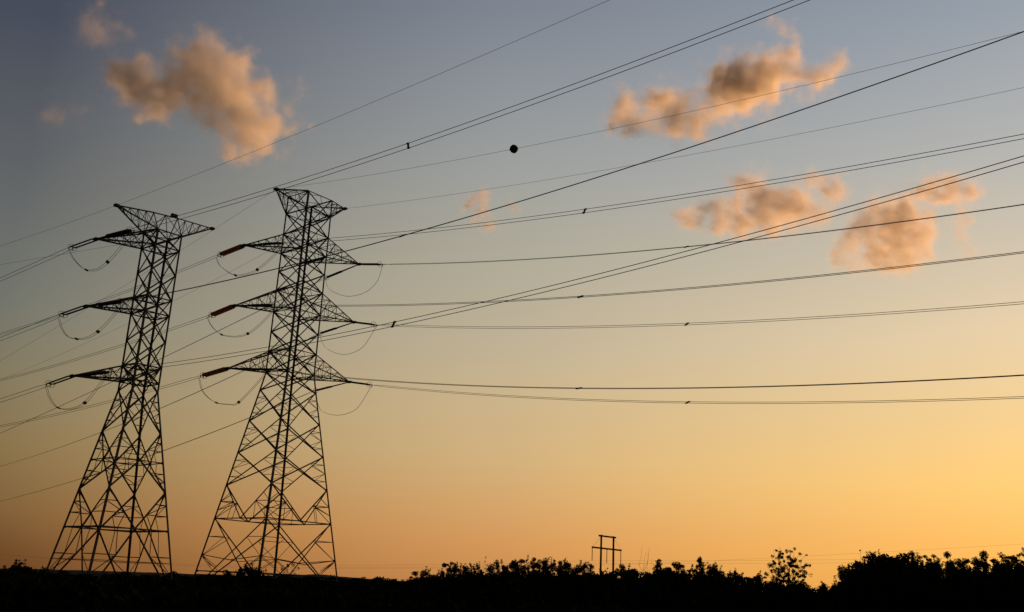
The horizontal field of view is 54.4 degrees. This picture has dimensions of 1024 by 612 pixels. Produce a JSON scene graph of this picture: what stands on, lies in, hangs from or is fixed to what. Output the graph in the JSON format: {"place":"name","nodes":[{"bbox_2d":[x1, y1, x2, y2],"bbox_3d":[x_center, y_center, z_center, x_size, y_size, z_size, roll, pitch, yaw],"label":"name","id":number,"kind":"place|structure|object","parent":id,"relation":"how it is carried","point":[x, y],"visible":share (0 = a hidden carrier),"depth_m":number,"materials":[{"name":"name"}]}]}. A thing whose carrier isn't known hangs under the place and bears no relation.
{"place":"outdoors","nodes":[
{"label":"outdoors","id":0,"kind":"place"},
{"bbox_2d":[0,573,154,611],"bbox_3d":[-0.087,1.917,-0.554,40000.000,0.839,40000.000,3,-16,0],"label":"ground","id":1,"kind":"structure","parent":0,"point":[20,610],"depth_m":46.01,"materials":[{"name":"soil"}]},
{"bbox_2d":[2,559,42,576],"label":"bush","id":2,"kind":"object","parent":1,"relation":"on","point":[27,571],"visible":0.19,"depth_m":112.81,"materials":[{"name":"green plant"}]},
{"bbox_2d":[34,566,54,575],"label":"bush","id":3,"kind":"object","parent":1,"relation":"on","point":[40,570],"visible":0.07,"depth_m":118.26,"materials":[{"name":"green plant"}]},
{"bbox_2d":[43,203,214,580],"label":"transmission tower","id":4,"kind":"structure","parent":1,"relation":"on","point":[133,378],"depth_m":105.64,"materials":[{"name":"metal"}]},
{"bbox_2d":[45,376,71,386],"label":"insulator string","id":5,"kind":"object","parent":4,"relation":"attached to","point":[51,382],"visible":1,"depth_m":102.38,"materials":[{"name":"grey ceramic"}]},
{"bbox_2d":[0,384,48,402],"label":"power line","id":6,"kind":"object","parent":5,"relation":"attached to","point":[24,394],"visible":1,"depth_m":106.64,"materials":[{"name":"metal"}]},
{"bbox_2d":[58,306,85,317],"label":"insulator string","id":7,"kind":"object","parent":4,"relation":"attached to","point":[63,312],"visible":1,"depth_m":104.83,"materials":[{"name":"grey ceramic"}]},
{"bbox_2d":[0,315,61,340],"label":"power line","id":8,"kind":"object","parent":7,"relation":"attached to","point":[30,325],"visible":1,"depth_m":109.67,"materials":[{"name":"metal"}]},
{"bbox_2d":[69,238,95,250],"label":"insulator string","id":9,"kind":"object","parent":4,"relation":"attached to","point":[81,243],"visible":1,"depth_m":106.62,"materials":[{"name":"grey ceramic"}]},
{"bbox_2d":[0,247,68,280],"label":"power line","id":10,"kind":"object","parent":9,"relation":"attached to","point":[34,262],"visible":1,"depth_m":112.28,"materials":[{"name":"metal"}]},
{"bbox_2d":[73,368,111,375],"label":"insulator string","id":11,"kind":"object","parent":4,"relation":"attached to","point":[95,373],"visible":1,"depth_m":97.82,"materials":[{"name":"brown ceramic"}]},
{"bbox_2d":[45,374,109,409],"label":"jumper loop","id":12,"kind":"object","parent":11,"relation":"hanging from","point":[84,402],"visible":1,"depth_m":98.57,"materials":[{"name":"metal"}]},
{"bbox_2d":[108,155,1023,372],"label":"power line","id":13,"kind":"object","parent":11,"relation":"attached to","point":[393,324],"visible":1,"depth_m":60.57,"materials":[{"name":"metal"}]},
{"bbox_2d":[1,231,195,264],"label":"earth wire","id":14,"kind":"object","parent":4,"relation":"attached to","point":[84,250],"visible":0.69,"depth_m":123.10,"materials":[{"name":"metal"}]},
{"bbox_2d":[87,298,124,306],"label":"insulator string","id":15,"kind":"object","parent":4,"relation":"attached to","point":[117,301],"visible":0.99,"depth_m":99.94,"materials":[{"name":"brown ceramic"}]},
{"bbox_2d":[58,303,122,339],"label":"jumper loop","id":16,"kind":"object","parent":15,"relation":"hanging from","point":[97,331],"visible":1,"depth_m":101.19,"materials":[{"name":"metal"}]},
{"bbox_2d":[124,31,1023,301],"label":"power line","id":17,"kind":"object","parent":15,"relation":"attached to","point":[592,178],"visible":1,"depth_m":64.42,"materials":[{"name":"metal"}]},
{"bbox_2d":[97,227,134,238],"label":"insulator string","id":18,"kind":"object","parent":4,"relation":"attached to","point":[117,233],"visible":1,"depth_m":102.03,"materials":[{"name":"brown ceramic"}]},
{"bbox_2d":[69,231,132,270],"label":"jumper loop","id":19,"kind":"object","parent":18,"relation":"hanging from","point":[107,261],"visible":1,"depth_m":102.08,"materials":[{"name":"metal"}]},
{"bbox_2d":[132,0,809,230],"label":"power line","id":20,"kind":"object","parent":18,"relation":"attached to","point":[408,147],"visible":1,"depth_m":70.98,"materials":[{"name":"metal"}]},
{"bbox_2d":[118,0,608,204],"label":"earth wire","id":21,"kind":"object","parent":4,"relation":"attached to","point":[379,99],"visible":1,"depth_m":82.70,"materials":[{"name":"metal"}]},
{"bbox_2d":[219,569,238,579],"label":"bush","id":22,"kind":"object","parent":1,"relation":"on","point":[227,574],"visible":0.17,"depth_m":95.76,"materials":[{"name":"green plant"}]},
{"bbox_2d":[236,562,266,579],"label":"bush","id":23,"kind":"object","parent":1,"relation":"on","point":[250,572],"visible":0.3,"depth_m":96.95,"materials":[{"name":"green plant"}]},
{"bbox_2d":[192,187,359,581],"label":"transmission tower","id":24,"kind":"structure","parent":1,"relation":"on","point":[279,290],"depth_m":119.11,"materials":[{"name":"metal"}]},
{"bbox_2d":[0,191,272,360],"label":"earth wire","id":25,"kind":"object","parent":24,"relation":"attached to","point":[142,274],"visible":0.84,"depth_m":137.78,"materials":[{"name":"metal"}]},
{"bbox_2d":[5,223,318,377],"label":"earth wire","id":26,"kind":"object","parent":24,"relation":"attached to","point":[154,310],"visible":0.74,"depth_m":152.19,"materials":[{"name":"metal"}]},
{"bbox_2d":[200,367,227,378],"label":"insulator string","id":27,"kind":"object","parent":24,"relation":"attached to","point":[213,372],"visible":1,"depth_m":113.54,"materials":[{"name":"brown ceramic"}]},
{"bbox_2d":[0,376,202,426],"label":"power line","id":28,"kind":"object","parent":27,"relation":"attached to","point":[101,402],"visible":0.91,"depth_m":128.29,"materials":[{"name":"metal"}]},
{"bbox_2d":[208,305,234,317],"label":"insulator string","id":29,"kind":"object","parent":24,"relation":"attached to","point":[222,310],"visible":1,"depth_m":115.27,"materials":[{"name":"brown ceramic"}]},
{"bbox_2d":[0,315,210,380],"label":"power line","id":30,"kind":"object","parent":29,"relation":"attached to","point":[105,349],"visible":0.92,"depth_m":130.46,"materials":[{"name":"metal"}]},
{"bbox_2d":[217,244,244,257],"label":"insulator string","id":31,"kind":"object","parent":24,"relation":"attached to","point":[231,250],"visible":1,"depth_m":117.65,"materials":[{"name":"brown ceramic"}]},
{"bbox_2d":[1,255,218,334],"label":"power line","id":32,"kind":"object","parent":31,"relation":"attached to","point":[118,293],"visible":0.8,"depth_m":131.15,"materials":[{"name":"metal"}]},
{"bbox_2d":[229,366,267,372],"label":"insulator string","id":33,"kind":"object","parent":24,"relation":"attached to","point":[261,369],"visible":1,"depth_m":108.90,"materials":[{"name":"ceramic"}]},
{"bbox_2d":[199,371,266,404],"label":"jumper loop","id":34,"kind":"object","parent":33,"relation":"hanging from","point":[239,402],"visible":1,"depth_m":109.64,"materials":[{"name":"metal"}]},
{"bbox_2d":[266,369,1023,388],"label":"power line","id":35,"kind":"object","parent":33,"relation":"attached to","point":[682,387],"visible":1,"depth_m":74.35,"materials":[{"name":"metal"}]},
{"bbox_2d":[236,302,274,307],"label":"insulator string","id":36,"kind":"object","parent":24,"relation":"attached to","point":[254,305],"visible":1,"depth_m":110.85,"materials":[{"name":"ceramic"}]},
{"bbox_2d":[207,307,272,336],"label":"jumper loop","id":37,"kind":"object","parent":36,"relation":"hanging from","point":[247,333],"visible":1,"depth_m":111.75,"materials":[{"name":"metal"}]},
{"bbox_2d":[271,251,1023,305],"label":"power line","id":38,"kind":"object","parent":36,"relation":"attached to","point":[714,285],"visible":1,"depth_m":74.73,"materials":[{"name":"metal"}]},
{"bbox_2d":[245,240,283,245],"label":"insulator string","id":39,"kind":"object","parent":24,"relation":"attached to","point":[273,243],"visible":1,"depth_m":113.16,"materials":[{"name":"grey ceramic"}]},
{"bbox_2d":[216,243,282,276],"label":"jumper loop","id":40,"kind":"object","parent":39,"relation":"hanging from","point":[257,269],"visible":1,"depth_m":113.53,"materials":[{"name":"metal"}]},
{"bbox_2d":[281,134,1023,243],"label":"power line","id":41,"kind":"object","parent":39,"relation":"attached to","point":[584,209],"visible":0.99,"depth_m":78.56,"materials":[{"name":"metal"}]},
{"bbox_2d":[313,382,346,392],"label":"insulator string","id":42,"kind":"object","parent":24,"relation":"attached to","point":[323,388],"visible":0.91,"depth_m":128.81,"materials":[{"name":"grey ceramic"}]},
{"bbox_2d":[3,392,311,500],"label":"power line","id":43,"kind":"object","parent":42,"relation":"attached to","point":[172,447],"visible":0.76,"depth_m":145.55,"materials":[{"name":"metal"}]},
{"bbox_2d":[317,323,351,335],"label":"insulator string","id":44,"kind":"object","parent":24,"relation":"attached to","point":[325,331],"visible":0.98,"depth_m":130.84,"materials":[{"name":"grey ceramic"}]},
{"bbox_2d":[2,334,319,465],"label":"power line","id":45,"kind":"object","parent":44,"relation":"attached to","point":[164,406],"visible":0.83,"depth_m":149.44,"materials":[{"name":"metal"}]},
{"bbox_2d":[319,327,375,354],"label":"jumper loop","id":46,"kind":"object","parent":44,"relation":"hanging from","point":[349,353],"visible":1,"depth_m":127.55,"materials":[{"name":"metal"}]},
{"bbox_2d":[323,265,357,278],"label":"insulator string","id":47,"kind":"object","parent":24,"relation":"attached to","point":[331,275],"visible":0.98,"depth_m":132.89,"materials":[{"name":"grey ceramic"}]},
{"bbox_2d":[4,278,322,431],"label":"power line","id":48,"kind":"object","parent":47,"relation":"attached to","point":[169,354],"visible":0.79,"depth_m":151.91,"materials":[{"name":"metal"}]},
{"bbox_2d":[350,381,372,386],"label":"insulator string","id":49,"kind":"object","parent":24,"relation":"attached to","point":[361,383],"visible":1,"depth_m":124.92,"materials":[{"name":"grey ceramic"}]},
{"bbox_2d":[370,384,1023,403],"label":"power line","id":50,"kind":"object","parent":49,"relation":"attached to","point":[686,402],"visible":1,"depth_m":92.19,"materials":[{"name":"metal"}]},
{"bbox_2d":[355,321,376,326],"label":"insulator string","id":51,"kind":"object","parent":24,"relation":"attached to","point":[364,323],"visible":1,"depth_m":127.10,"materials":[{"name":"grey ceramic"}]},
{"bbox_2d":[374,301,1023,328],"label":"power line","id":52,"kind":"object","parent":51,"relation":"attached to","point":[687,323],"visible":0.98,"depth_m":95.16,"materials":[{"name":"metal"}]},
{"bbox_2d":[360,261,382,266],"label":"insulator string","id":53,"kind":"object","parent":24,"relation":"attached to","point":[377,264],"visible":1,"depth_m":128.81,"materials":[{"name":"grey ceramic"}]},
{"bbox_2d":[383,204,1023,264],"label":"power line","id":54,"kind":"object","parent":53,"relation":"attached to","point":[725,242],"visible":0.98,"depth_m":96.02,"materials":[{"name":"metal"}]},
{"bbox_2d":[280,32,1018,188],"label":"earth wire","id":55,"kind":"object","parent":24,"relation":"attached to","point":[668,116],"visible":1,"depth_m":86.26,"materials":[{"name":"metal"}]},
{"bbox_2d":[509,145,517,152],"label":"marker ball","id":56,"kind":"object","parent":55,"relation":"attached to","point":[513,149],"visible":1,"depth_m":97.45,"materials":[{"name":"plastic"}]},
{"bbox_2d":[346,87,1023,208],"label":"earth wire","id":57,"kind":"object","parent":24,"relation":"attached to","point":[702,152],"visible":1,"depth_m":96.68,"materials":[{"name":"metal"}]},
{"bbox_2d":[279,563,299,580],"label":"sapling","id":58,"kind":"object","parent":1,"relation":"on","point":[287,571],"visible":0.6,"depth_m":97.22,"materials":[{"name":"black plant"}]},
{"bbox_2d":[406,566,434,582],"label":"tree","id":59,"kind":"object","parent":1,"relation":"on","point":[423,574],"visible":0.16,"depth_m":158.54,"materials":[{"name":"black plant"}]},
{"bbox_2d":[435,562,469,579],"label":"tree","id":60,"kind":"object","parent":1,"relation":"on","point":[454,570],"visible":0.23,"depth_m":158.78,"materials":[{"name":"black plant"}]},
{"bbox_2d":[462,562,483,574],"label":"tree","id":61,"kind":"object","parent":1,"relation":"on","point":[474,568],"visible":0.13,"depth_m":164.23,"materials":[{"name":"black plant"}]},
{"bbox_2d":[486,559,509,577],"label":"tree","id":62,"kind":"object","parent":1,"relation":"on","point":[490,568],"visible":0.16,"depth_m":154.56,"materials":[{"name":"black plant"}]},
{"bbox_2d":[0,553,1023,611],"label":"undergrowth","id":63,"kind":"object","parent":1,"relation":"on","point":[903,584],"visible":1,"depth_m":72.27,"materials":[{"name":"black plant"}]},
{"bbox_2d":[509,559,521,572],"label":"tree","id":64,"kind":"object","parent":1,"relation":"on","point":[513,565],"visible":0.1,"depth_m":171.60,"materials":[{"name":"black plant"}]},
{"bbox_2d":[516,555,550,577],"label":"tree","id":65,"kind":"object","parent":1,"relation":"on","point":[533,566],"visible":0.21,"depth_m":159.34,"materials":[{"name":"black plant"}]},
{"bbox_2d":[540,557,562,573],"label":"tree","id":66,"kind":"object","parent":1,"relation":"on","point":[553,567],"visible":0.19,"depth_m":169.06,"materials":[{"name":"black plant"}]},
{"bbox_2d":[554,558,577,575],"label":"tree","id":67,"kind":"object","parent":1,"relation":"on","point":[565,566],"visible":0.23,"depth_m":158.89,"materials":[{"name":"black plant"}]},
{"bbox_2d":[571,560,594,574],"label":"tree","id":68,"kind":"object","parent":1,"relation":"on","point":[584,566],"visible":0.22,"depth_m":161.71,"materials":[{"name":"black plant"}]},
{"bbox_2d":[596,567,607,576],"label":"bush","id":69,"kind":"object","parent":1,"relation":"on","point":[601,572],"visible":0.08,"depth_m":144.15,"materials":[{"name":"black plant"}]},
{"bbox_2d":[592,535,621,573],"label":"utility pole","id":70,"kind":"object","parent":1,"relation":"on","point":[601,547],"visible":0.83,"depth_m":251.62,"materials":[{"name":"brown wood"}]},
{"bbox_2d":[615,563,634,576],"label":"tree","id":71,"kind":"object","parent":1,"relation":"on","point":[622,567],"visible":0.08,"depth_m":155.63,"materials":[{"name":"black plant"}]},
{"bbox_2d":[652,559,662,570],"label":"tree","id":72,"kind":"object","parent":1,"relation":"on","point":[658,565],"visible":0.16,"depth_m":153.25,"materials":[{"name":"black plant"}]},
{"bbox_2d":[665,561,691,578],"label":"tree","id":73,"kind":"object","parent":1,"relation":"on","point":[676,565],"visible":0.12,"depth_m":160.35,"materials":[{"name":"black plant"}]},
{"bbox_2d":[690,556,708,573],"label":"tree","id":74,"kind":"object","parent":1,"relation":"on","point":[700,566],"visible":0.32,"depth_m":163.52,"materials":[{"name":"black plant"}]},
{"bbox_2d":[706,562,725,576],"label":"tree","id":75,"kind":"object","parent":1,"relation":"on","point":[713,568],"visible":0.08,"depth_m":156.23,"materials":[{"name":"black plant"}]},
{"bbox_2d":[726,568,745,584],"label":"bush","id":76,"kind":"object","parent":1,"relation":"on","point":[736,573],"visible":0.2,"depth_m":148.50,"materials":[{"name":"black plant"}]},
{"bbox_2d":[752,570,765,584],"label":"bush","id":77,"kind":"object","parent":1,"relation":"on","point":[758,577],"visible":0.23,"depth_m":140.86,"materials":[{"name":"black plant"}]},
{"bbox_2d":[764,577,784,593],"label":"bush","id":78,"kind":"object","parent":1,"relation":"on","point":[774,582],"visible":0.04,"depth_m":128.57,"materials":[{"name":"black plant"}]},
{"bbox_2d":[763,547,812,585],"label":"tree","id":79,"kind":"object","parent":1,"relation":"on","point":[788,581],"visible":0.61,"depth_m":139.63,"materials":[{"name":"black plant"}]},
{"bbox_2d":[817,581,828,591],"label":"bush","id":80,"kind":"object","parent":1,"relation":"on","point":[822,587],"visible":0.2,"depth_m":126.88,"materials":[{"name":"black plant"}]},
{"bbox_2d":[826,561,854,589],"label":"tree","id":81,"kind":"object","parent":1,"relation":"on","point":[841,574],"visible":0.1,"depth_m":126.70,"materials":[{"name":"black plant"}]},
{"bbox_2d":[858,549,896,568],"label":"tree","id":82,"kind":"object","parent":1,"relation":"on","point":[871,555],"visible":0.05,"depth_m":128.94,"materials":[{"name":"black plant"}]},
{"bbox_2d":[907,550,922,561],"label":"tree","id":83,"kind":"object","parent":1,"relation":"on","point":[912,556],"visible":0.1,"depth_m":135.47,"materials":[{"name":"black plant"}]},
{"bbox_2d":[923,551,951,576],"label":"tree","id":84,"kind":"object","parent":1,"relation":"on","point":[946,554],"visible":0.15,"depth_m":135.78,"materials":[{"name":"black plant"}]},
{"bbox_2d":[943,559,966,577],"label":"tree","id":85,"kind":"object","parent":1,"relation":"on","point":[950,562],"visible":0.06,"depth_m":133.70,"materials":[{"name":"black plant"}]},
{"bbox_2d":[956,558,969,568],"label":"tree","id":86,"kind":"object","parent":1,"relation":"on","point":[964,562],"visible":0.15,"depth_m":137.25,"materials":[{"name":"black plant"}]},
{"bbox_2d":[966,550,992,571],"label":"tree","id":87,"kind":"object","parent":1,"relation":"on","point":[980,562],"visible":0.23,"depth_m":123.35,"materials":[{"name":"black plant"}]},
{"bbox_2d":[989,552,1017,570],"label":"tree","id":88,"kind":"object","parent":1,"relation":"on","point":[995,561],"visible":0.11,"depth_m":129.55,"materials":[{"name":"black plant"}]},
{"bbox_2d":[1007,547,1023,566],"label":"tree","id":89,"kind":"object","parent":1,"relation":"on","point":[1011,558],"visible":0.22,"depth_m":126.77,"materials":[{"name":"black plant"}]},
{"bbox_2d":[0,568,370,579],"bbox_3d":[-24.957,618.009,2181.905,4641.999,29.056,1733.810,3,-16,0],"label":"hills","id":90,"kind":"structure","parent":0,"point":[75,572],"depth_m":2235.14,"materials":[{"name":"black"}]},
{"bbox_2d":[0,0,1023,591],"label":"sky","id":91,"kind":"structure","parent":0,"point":[104,103],"materials":[{"name":"orange"}]},
{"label":"insulator string","id":92,"kind":"object","parent":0,"visible":0},
{"bbox_2d":[17,544,1015,568],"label":"power line","id":93,"kind":"object","parent":92,"relation":"attached to","point":[487,567],"visible":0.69,"depth_m":307.15,"materials":[{"name":"metal"}]}
]}

